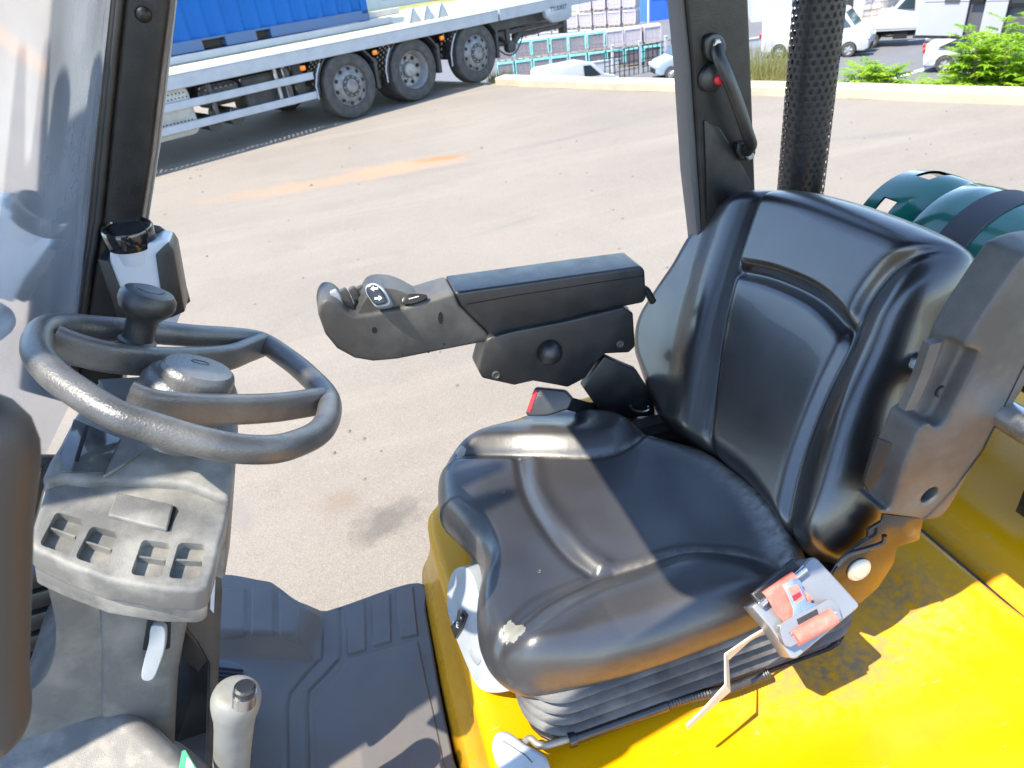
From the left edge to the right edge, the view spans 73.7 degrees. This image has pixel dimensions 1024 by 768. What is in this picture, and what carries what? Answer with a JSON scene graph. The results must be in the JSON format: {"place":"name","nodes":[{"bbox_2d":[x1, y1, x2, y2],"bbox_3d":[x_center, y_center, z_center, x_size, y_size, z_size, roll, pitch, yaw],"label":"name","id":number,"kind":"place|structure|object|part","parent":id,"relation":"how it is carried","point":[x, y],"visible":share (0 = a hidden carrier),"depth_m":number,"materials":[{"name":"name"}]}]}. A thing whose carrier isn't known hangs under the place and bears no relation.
{"place":"outdoors","nodes":[
{"label":"outdoors","id":0,"kind":"place"},
{"bbox_2d":[434,81,495,84],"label":"embankment","id":1,"kind":"structure","parent":0,"point":[454,82],"depth_m":13.23,"materials":[{"name":"grey concrete"}]},
{"bbox_2d":[486,67,514,82],"bbox_3d":[-0.225,-6.067,13.454,0.600,0.350,0.611,-14,33,-11],"label":"grass clump","id":2,"kind":"object","parent":1,"relation":"on","point":[492,79],"visible":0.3,"depth_m":13.45,"materials":[{"name":"green plant"}]},
{"bbox_2d":[750,37,793,80],"bbox_3d":[4.246,-5.153,11.020,1.461,0.842,1.367,-14,33,-11],"label":"grass clump","id":3,"kind":"object","parent":1,"relation":"on","point":[770,70],"visible":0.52,"depth_m":10.95,"materials":[{"name":"green plant"}]},
{"bbox_2d":[837,56,918,83],"bbox_3d":[5.424,-4.635,10.249,1.159,0.453,1.244,-27,37,-28],"label":"leafy shrub","id":4,"kind":"object","parent":1,"relation":"on","point":[879,73],"visible":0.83,"depth_m":10.07,"materials":[{"name":"green plant"}]},
{"bbox_2d":[893,72,962,84],"bbox_3d":[5.837,-4.136,9.490,1.119,0.341,0.938,17,40,33],"label":"leafy shrub","id":5,"kind":"object","parent":1,"relation":"on","point":[934,81],"visible":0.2,"depth_m":9.40,"materials":[{"name":"green plant"}]},
{"bbox_2d":[936,12,1023,86],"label":"leafy shrub","id":6,"kind":"object","parent":1,"relation":"on","point":[995,55],"visible":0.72,"depth_m":8.36,"materials":[{"name":"green plant"}]},
{"bbox_2d":[985,64,1023,86],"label":"leafy shrub","id":7,"kind":"object","parent":1,"relation":"on","point":[1018,78],"visible":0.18,"depth_m":8.18,"materials":[{"name":"green plant"}]},
{"bbox_2d":[368,0,575,11],"bbox_3d":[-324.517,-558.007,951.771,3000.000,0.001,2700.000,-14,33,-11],"label":"ground","id":8,"kind":"structure","parent":0,"point":[415,5],"depth_m":127.43,"materials":[{"name":"beige concrete"}]},
{"bbox_2d":[366,0,433,10],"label":"warehouse","id":9,"kind":"structure","parent":8,"relation":"on","point":[375,4],"depth_m":129.99,"materials":[{"name":"grey"}]},
{"bbox_2d":[39,83,1023,610],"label":"yard ground","id":10,"kind":"structure","parent":0,"point":[413,193],"depth_m":6.23,"materials":[{"name":"concrete"}]},
{"bbox_2d":[161,0,595,142],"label":"flatbed lorry","id":11,"kind":"object","parent":10,"relation":"on","point":[345,71],"visible":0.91,"depth_m":11.10,"materials":[{"name":"metal"}]},
{"bbox_2d":[171,0,369,55],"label":"shipping container","id":12,"kind":"object","parent":11,"relation":"on","point":[199,25],"visible":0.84,"depth_m":10.80,"materials":[{"name":"blue metal"}]},
{"bbox_2d":[0,0,1023,767],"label":"forklift","id":13,"kind":"object","parent":10,"relation":"on","point":[766,510],"visible":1,"depth_m":1.14,"materials":[{"name":"plastic"}]},
{"bbox_2d":[100,217,180,322],"bbox_3d":[-0.643,-0.197,1.212,0.114,0.189,0.085,-14,33,-11],"label":"bottle","id":14,"kind":"object","parent":13,"relation":"on","point":[133,248],"visible":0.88,"depth_m":1.17,"materials":[{"name":"white plastic"}]},
{"bbox_2d":[863,169,1023,257],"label":"gas cylinder","id":15,"kind":"object","parent":13,"relation":"attached to","point":[972,218],"visible":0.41,"depth_m":1.39,"materials":[{"name":"green paint"}]},
{"bbox_2d":[495,74,1023,104],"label":"kerb wall","id":16,"kind":"structure","parent":10,"relation":"on","point":[1006,95],"depth_m":8.61,"materials":[{"name":"beige concrete"}]},
{"bbox_2d":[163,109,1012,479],"bbox_3d":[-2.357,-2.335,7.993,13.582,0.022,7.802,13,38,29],"label":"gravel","id":17,"kind":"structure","parent":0,"point":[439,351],"depth_m":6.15,"materials":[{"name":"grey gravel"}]},
{"bbox_2d":[435,11,969,84],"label":"parking lot ground","id":18,"kind":"structure","parent":0,"point":[888,51],"depth_m":38.65,"materials":[{"name":"grey asphalt"}]},
{"bbox_2d":[497,59,515,75],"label":"block pallet","id":19,"kind":"object","parent":18,"relation":"on","point":[502,65],"visible":0.56,"depth_m":43.17,"materials":[{"name":"grey concrete"}]},
{"bbox_2d":[497,46,513,61],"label":"block pallet","id":20,"kind":"object","parent":19,"relation":"on","point":[503,56],"visible":0.24,"depth_m":42.81,"materials":[{"name":"grey concrete"}]},
{"bbox_2d":[515,57,532,74],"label":"block pallet","id":21,"kind":"object","parent":18,"relation":"on","point":[524,66],"visible":0.78,"depth_m":43.09,"materials":[{"name":"grey concrete"}]},
{"bbox_2d":[514,38,531,59],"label":"block pallet","id":22,"kind":"object","parent":21,"relation":"on","point":[524,51],"visible":0.73,"depth_m":42.59,"materials":[{"name":"grey concrete"}]},
{"bbox_2d":[526,33,538,45],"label":"block pallet","id":23,"kind":"object","parent":18,"relation":"on","point":[533,35],"visible":0.16,"depth_m":55.73,"materials":[{"name":"white plastic"}]},
{"bbox_2d":[533,55,549,66],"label":"block pallet","id":24,"kind":"object","parent":18,"relation":"on","point":[541,61],"visible":0.58,"depth_m":42.88,"materials":[{"name":"grey concrete"}]},
{"bbox_2d":[531,36,549,57],"bbox_3d":[1.808,-21.159,42.846,1.049,1.050,1.049,-2,33,8],"label":"block pallet","id":25,"kind":"object","parent":24,"relation":"on","point":[540,46],"visible":1,"depth_m":42.44,"materials":[{"name":"grey plastic"}]},
{"bbox_2d":[539,30,554,43],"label":"block pallet","id":26,"kind":"object","parent":18,"relation":"on","point":[547,33],"visible":0.4,"depth_m":55.11,"materials":[{"name":"grey concrete"}]},
{"bbox_2d":[551,53,568,63],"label":"block pallet","id":27,"kind":"object","parent":18,"relation":"on","point":[557,58],"visible":0.52,"depth_m":42.75,"materials":[{"name":"plastic"}]},
{"bbox_2d":[550,34,567,55],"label":"block pallet","id":28,"kind":"object","parent":27,"relation":"on","point":[559,44],"visible":1,"depth_m":42.31,"materials":[{"name":"grey concrete"}]},
{"bbox_2d":[552,29,568,34],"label":"block pallet","id":29,"kind":"object","parent":18,"relation":"on","point":[555,32],"visible":0.19,"depth_m":54.63,"materials":[{"name":"grey concrete"}]},
{"bbox_2d":[566,28,582,44],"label":"block pallet","id":30,"kind":"object","parent":18,"relation":"on","point":[575,30],"visible":0.34,"depth_m":54.03,"materials":[{"name":"white plastic"}]},
{"bbox_2d":[567,12,581,29],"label":"block pallet","id":31,"kind":"object","parent":30,"relation":"on","point":[573,21],"visible":0.74,"depth_m":53.56,"materials":[{"name":"beige concrete"}]},
{"bbox_2d":[530,59,618,76],"bbox_3d":[3.194,-15.598,35.189,4.390,1.860,2.110,-19,34,-17],"label":"van","id":32,"kind":"object","parent":18,"relation":"on","point":[573,67],"visible":0.2,"depth_m":34.26,"materials":[{"name":"white paint"}]},
{"bbox_3d":[4.055,-15.851,34.484,0.947,0.550,0.121,-19,34,-17],"label":"side window","id":33,"kind":"part","parent":32,"relation":"part of","materials":[{"name":"black glass"}]},
{"bbox_2d":[569,51,586,60],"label":"block pallet","id":34,"kind":"object","parent":18,"relation":"on","point":[581,55],"visible":0.52,"depth_m":42.63,"materials":[{"name":"plastic"}]},
{"bbox_2d":[568,31,585,53],"bbox_3d":[4.071,-21.305,42.609,1.049,1.050,1.049,-3,33,7],"label":"block pallet","id":35,"kind":"object","parent":34,"relation":"on","point":[577,39],"visible":1,"depth_m":42.19,"materials":[{"name":"grey concrete"}]},
{"bbox_2d":[572,4,588,11],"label":"warehouse","id":36,"kind":"structure","parent":18,"relation":"on","point":[574,7],"depth_m":79.44,"materials":[{"name":"grey"}]},
{"bbox_2d":[579,27,596,43],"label":"block pallet","id":37,"kind":"object","parent":18,"relation":"on","point":[587,29],"visible":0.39,"depth_m":53.51,"materials":[{"name":"white plastic"}]},
{"bbox_2d":[579,11,595,28],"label":"block pallet","id":38,"kind":"object","parent":37,"relation":"on","point":[585,19],"visible":0.86,"depth_m":53.00,"materials":[{"name":"beige concrete"}]},
{"bbox_2d":[578,1,592,12],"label":"block pallet","id":39,"kind":"object","parent":38,"relation":"on","point":[585,7],"visible":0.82,"depth_m":52.50,"materials":[{"name":"beige concrete"}]},
{"bbox_2d":[587,49,605,61],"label":"block pallet","id":40,"kind":"object","parent":18,"relation":"on","point":[594,55],"visible":0.52,"depth_m":42.56,"materials":[{"name":"grey plastic"}]},
{"bbox_2d":[586,29,604,51],"bbox_3d":[5.202,-21.378,42.490,1.049,1.050,1.049,-4,33,6],"label":"block pallet","id":41,"kind":"object","parent":40,"relation":"on","point":[595,40],"visible":1,"depth_m":42.07,"materials":[{"name":"white plastic"}]},
{"bbox_2d":[594,26,608,38],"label":"block pallet","id":42,"kind":"object","parent":18,"relation":"on","point":[600,28],"visible":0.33,"depth_m":52.86,"materials":[{"name":"beige concrete"}]},
{"bbox_2d":[593,10,609,27],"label":"block pallet","id":43,"kind":"object","parent":42,"relation":"on","point":[599,19],"visible":0.84,"depth_m":52.45,"materials":[{"name":"beige concrete"}]},
{"bbox_2d":[592,0,607,11],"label":"block pallet","id":44,"kind":"object","parent":43,"relation":"on","point":[598,5],"visible":0.9,"depth_m":51.94,"materials":[{"name":"white plastic"}]},
{"bbox_2d":[610,45,614,73],"bbox_3d":[5.848,-18.689,39.578,0.180,1.745,0.180,-14,33,-11],"label":"fence post","id":45,"kind":"object","parent":18,"relation":"on","point":[612,59],"visible":0.79,"depth_m":39.45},
{"bbox_2d":[605,47,623,66],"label":"block pallet","id":46,"kind":"object","parent":18,"relation":"on","point":[617,54],"visible":0.5,"depth_m":42.47,"materials":[{"name":"plastic"}]},
{"bbox_2d":[605,27,622,49],"bbox_3d":[6.334,-21.451,42.371,1.049,1.050,1.049,-4,33,6],"label":"block pallet","id":47,"kind":"object","parent":46,"relation":"on","point":[613,36],"visible":0.97,"depth_m":41.97,"materials":[{"name":"grey concrete"}]},
{"bbox_2d":[623,45,641,66],"bbox_3d":[7.587,-20.603,42.842,1.049,1.050,1.049,-4,33,5],"label":"block pallet","id":48,"kind":"object","parent":18,"relation":"on","point":[631,55],"visible":0.61,"depth_m":42.43,"materials":[{"name":"grey concrete"}]},
{"bbox_2d":[623,25,641,46],"bbox_3d":[7.465,-21.524,42.253,1.049,1.050,1.049,-3,33,8],"label":"block pallet","id":49,"kind":"object","parent":48,"relation":"on","point":[632,35],"visible":0.96,"depth_m":41.83,"materials":[{"name":"grey concrete"}]},
{"bbox_2d":[601,0,668,21],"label":"warehouse","id":50,"kind":"structure","parent":18,"relation":"on","point":[658,10],"depth_m":61.83,"materials":[{"name":"blue metal"}]},
{"bbox_2d":[604,39,670,76],"bbox_3d":[7.686,-19.005,39.924,5.398,1.500,0.056,-20,35,-19],"label":"wire fence","id":51,"kind":"object","parent":18,"relation":"on","point":[633,53],"visible":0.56,"depth_m":39.60,"materials":[{"name":"black metal"}]},
{"bbox_2d":[638,41,641,73],"bbox_3d":[7.452,-19.035,39.790,0.180,1.745,0.180,-14,33,-11],"label":"fence post","id":52,"kind":"object","parent":18,"relation":"on","point":[640,61],"visible":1,"depth_m":39.79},
{"bbox_2d":[647,0,649,43],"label":"street lamp","id":53,"kind":"object","parent":18,"relation":"on","point":[648,11],"visible":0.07,"depth_m":42.67,"materials":[{"name":"grey metal"}]},
{"bbox_2d":[642,43,660,64],"bbox_3d":[8.718,-20.676,42.723,1.049,1.050,1.049,-4,33,5],"label":"block pallet","id":54,"kind":"object","parent":18,"relation":"on","point":[650,51],"visible":0.57,"depth_m":42.26,"materials":[{"name":"grey concrete"}]},
{"bbox_2d":[642,23,660,44],"bbox_3d":[8.597,-21.597,42.134,1.049,1.050,1.049,-5,32,4],"label":"block pallet","id":55,"kind":"object","parent":54,"relation":"on","point":[651,33],"visible":0.97,"depth_m":41.74,"materials":[{"name":"white plastic"}]},
{"bbox_2d":[648,44,673,77],"bbox_3d":[9.870,-18.140,37.824,4.260,1.820,2.060,-9,32,-2],"label":"parked car","id":56,"kind":"object","parent":18,"relation":"on","point":[661,65],"visible":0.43,"depth_m":37.38,"materials":[{"name":"silver metal"}]},
{"bbox_2d":[664,36,667,52],"bbox_3d":[9.087,-19.608,40.348,0.180,1.745,0.180,-14,33,-11],"label":"fence post","id":57,"kind":"object","parent":18,"relation":"on","point":[665,42],"visible":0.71,"depth_m":40.02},
{"bbox_2d":[591,37,760,69],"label":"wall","id":58,"kind":"structure","parent":18,"relation":"on","point":[753,44],"depth_m":42.76,"materials":[{"name":"grey concrete"}]},
{"bbox_2d":[748,0,853,21],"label":"warehouse","id":59,"kind":"structure","parent":18,"relation":"on","point":[757,9],"depth_m":53.30,"materials":[{"name":"grey"}]},
{"bbox_2d":[759,5,876,58],"bbox_3d":[17.147,-19.845,38.403,5.860,2.450,2.360,15,39,31],"label":"panel van","id":60,"kind":"object","parent":18,"relation":"on","point":[858,34],"visible":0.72,"depth_m":38.08,"materials":[{"name":"white paint"}]},
{"bbox_3d":[17.811,-19.499,36.700,0.897,0.650,0.129,15,39,31],"label":"side window","id":61,"kind":"part","parent":60,"relation":"part of","materials":[{"name":"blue glass"}]},
{"bbox_2d":[860,15,918,47],"bbox_3d":[20.119,-20.638,39.311,6.795,2.150,2.150,11,37,27],"label":"dropside truck","id":62,"kind":"object","parent":18,"relation":"on","point":[900,27],"visible":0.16,"depth_m":38.09,"materials":[{"name":"white paint"}]},
{"bbox_2d":[854,38,934,78],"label":"parking markings","id":63,"kind":"object","parent":18,"relation":"on","point":[922,69],"visible":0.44,"depth_m":32.94,"materials":[{"name":"paint"}]},
{"bbox_2d":[878,0,924,36],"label":"box truck","id":64,"kind":"object","parent":18,"relation":"on","point":[903,7],"visible":0.03,"depth_m":40.29,"materials":[{"name":"white paint"}]},
{"bbox_3d":[23.185,-22.388,40.107,0.947,0.650,0.143,9,36,24],"label":"side window","id":65,"kind":"part","parent":64,"relation":"part of","materials":[{"name":"black glass"}]},
{"bbox_2d":[922,35,1014,72],"bbox_3d":[21.415,-15.318,31.265,4.590,1.580,2.210,10,36,25],"label":"parked car","id":66,"kind":"object","parent":18,"relation":"on","point":[936,51],"visible":0.38,"depth_m":31.36,"materials":[{"name":"white paint"}]},
{"bbox_3d":[20.147,-15.430,30.805,1.546,0.420,0.124,10,36,25],"label":"side window","id":67,"kind":"part","parent":66,"relation":"part of","materials":[{"name":"grey glass"}]},
{"bbox_2d":[847,0,852,6],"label":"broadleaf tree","id":68,"kind":"object","parent":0,"point":[849,2],"depth_m":50.44,"materials":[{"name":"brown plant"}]},
{"bbox_2d":[853,0,896,17],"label":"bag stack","id":69,"kind":"object","parent":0,"point":[867,8],"visible":0.36,"depth_m":42.17,"materials":[{"name":"white plastic"}]},
{"bbox_2d":[913,0,1023,62],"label":"office building","id":70,"kind":"structure","parent":0,"point":[938,19],"depth_m":22.09,"materials":[{"name":"grey"}]},
{"bbox_2d":[945,0,959,2],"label":"vent window","id":71,"kind":"structure","parent":70,"relation":"in","point":[946,1],"depth_m":22.11,"materials":[{"name":"grey glass"}]},
{"bbox_2d":[971,0,984,3],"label":"window frame","id":72,"kind":"structure","parent":70,"relation":"in","point":[973,1],"depth_m":21.60,"materials":[{"name":"black metal"}]},
{"bbox_2d":[1008,0,1023,6],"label":"window frame","id":73,"kind":"structure","parent":70,"relation":"in","point":[1012,3],"depth_m":20.81,"materials":[{"name":"black metal"}]},
{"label":"block pallet","id":74,"kind":"object","parent":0,"visible":0},
{"bbox_2d":[607,9,624,26],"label":"block pallet","id":75,"kind":"object","parent":74,"relation":"on","point":[614,18],"visible":0.81,"depth_m":51.90,"materials":[{"name":"beige concrete"}]},
{"bbox_2d":[607,0,622,9],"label":"block pallet","id":76,"kind":"object","parent":75,"relation":"on","point":[614,4],"visible":0.91,"depth_m":51.40,"materials":[{"name":"beige wood"}]},
{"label":"block pallet","id":77,"kind":"object","parent":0,"visible":0},
{"bbox_2d":[622,8,639,25],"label":"block pallet","id":78,"kind":"object","parent":77,"relation":"on","point":[630,16],"visible":1,"depth_m":51.36,"materials":[{"name":"beige wood"}]},
{"bbox_2d":[622,0,639,8],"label":"block pallet","id":79,"kind":"object","parent":78,"relation":"on","point":[629,4],"visible":1,"depth_m":50.91,"materials":[{"name":"beige wood"}]}
]}

